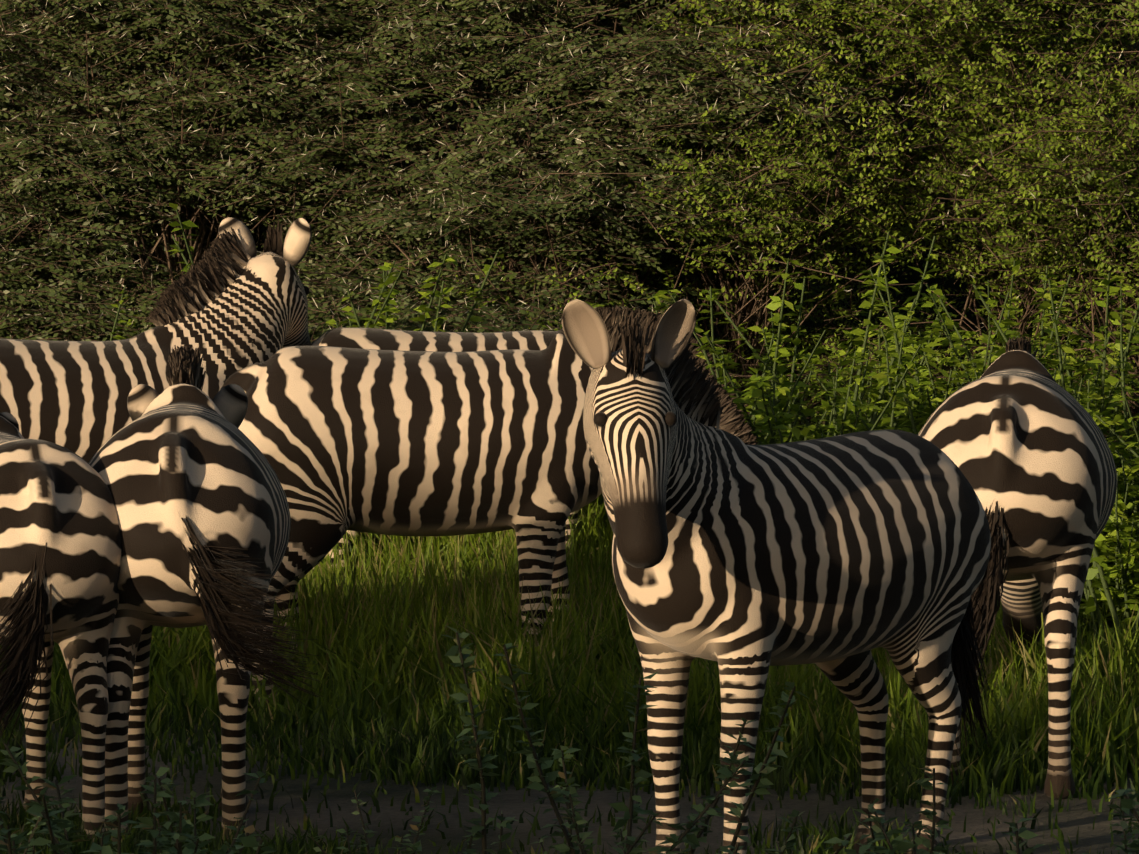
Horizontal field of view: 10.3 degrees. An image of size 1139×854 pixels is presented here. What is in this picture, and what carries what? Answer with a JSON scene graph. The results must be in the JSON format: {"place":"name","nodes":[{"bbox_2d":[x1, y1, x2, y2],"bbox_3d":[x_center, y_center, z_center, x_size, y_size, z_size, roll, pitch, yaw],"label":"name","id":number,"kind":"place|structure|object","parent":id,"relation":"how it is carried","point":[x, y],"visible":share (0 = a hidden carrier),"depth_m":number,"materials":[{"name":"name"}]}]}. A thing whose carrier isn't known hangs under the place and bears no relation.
{"place":"outdoors","nodes":[
{"label":"outdoors","id":0,"kind":"place"},
{"bbox_2d":[0,435,1138,853],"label":"grass field","id":1,"kind":"structure","parent":0,"point":[378,619],"depth_m":22.21,"materials":[{"name":"green plant"}]},
{"bbox_2d":[0,717,1138,853],"bbox_3d":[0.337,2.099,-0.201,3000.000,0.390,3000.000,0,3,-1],"label":"ground","id":2,"kind":"structure","parent":0,"point":[1098,837],"depth_m":20.58,"materials":[{"name":"brown soil"}]},
{"bbox_2d":[0,412,120,843],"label":"zebra","id":3,"kind":"object","parent":2,"relation":"on","point":[60,549],"visible":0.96,"depth_m":19.17},
{"bbox_2d":[110,285,127,340],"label":"herbs","id":4,"kind":"object","parent":2,"relation":"on","point":[119,321],"visible":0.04,"depth_m":27.10,"materials":[{"name":"green plant"}]},
{"bbox_2d":[0,217,311,462],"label":"zebra","id":5,"kind":"object","parent":2,"relation":"on","point":[231,302],"visible":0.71,"depth_m":24.72},
{"bbox_2d":[89,345,322,846],"bbox_3d":[-1.292,0.520,20.325,0.736,1.541,2.422,0,3,-9],"label":"zebra","id":6,"kind":"object","parent":2,"relation":"on","point":[182,467],"visible":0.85,"depth_m":19.37},
{"bbox_2d":[126,203,503,561],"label":"herbs","id":7,"kind":"object","parent":2,"relation":"on","point":[386,280],"visible":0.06,"depth_m":26.25,"materials":[{"name":"green plant"}]},
{"bbox_2d":[12,786,626,853],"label":"plants","id":8,"kind":"object","parent":2,"relation":"on","point":[413,827],"visible":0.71,"depth_m":16.51,"materials":[{"name":"green plant"}]},
{"bbox_2d":[203,321,757,708],"bbox_3d":[-0.294,0.344,23.343,2.229,1.469,0.706,0,3,-4],"label":"zebra","id":9,"kind":"object","parent":2,"relation":"on","point":[401,443],"visible":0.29,"depth_m":23.06},
{"bbox_2d":[300,305,755,574],"bbox_3d":[-0.218,0.226,25.358,2.153,1.424,0.684,0,3,-9],"label":"zebra","id":10,"kind":"object","parent":2,"relation":"on","point":[378,339],"visible":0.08,"depth_m":25.18},
{"bbox_2d":[0,0,1138,498],"bbox_3d":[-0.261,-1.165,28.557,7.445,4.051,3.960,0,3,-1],"label":"bushes","id":11,"kind":"object","parent":2,"relation":"on","point":[494,18],"depth_m":27.68,"materials":[{"name":"green plant"}]},
{"bbox_2d":[0,0,1138,421],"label":"acacia thorns","id":12,"kind":"object","parent":11,"relation":"attached to","point":[420,150],"visible":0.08,"depth_m":27.61},
{"bbox_2d":[0,625,1138,853],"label":"plants","id":13,"kind":"object","parent":2,"relation":"on","point":[566,793],"visible":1,"depth_m":14.83,"materials":[{"name":"green plant"}]},
{"bbox_2d":[562,299,998,853],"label":"zebra","id":14,"kind":"object","parent":2,"relation":"on","point":[836,559],"visible":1,"depth_m":18.46},
{"bbox_2d":[586,231,1138,648],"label":"herbs","id":15,"kind":"object","parent":2,"relation":"on","point":[1116,560],"visible":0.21,"depth_m":24.88,"materials":[{"name":"green plant"}]},
{"bbox_2d":[918,335,1116,798],"bbox_3d":[1.525,0.449,21.734,0.720,1.492,2.283,0,3,6],"label":"zebra","id":16,"kind":"object","parent":2,"relation":"on","point":[1014,434],"visible":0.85,"depth_m":20.83}
]}

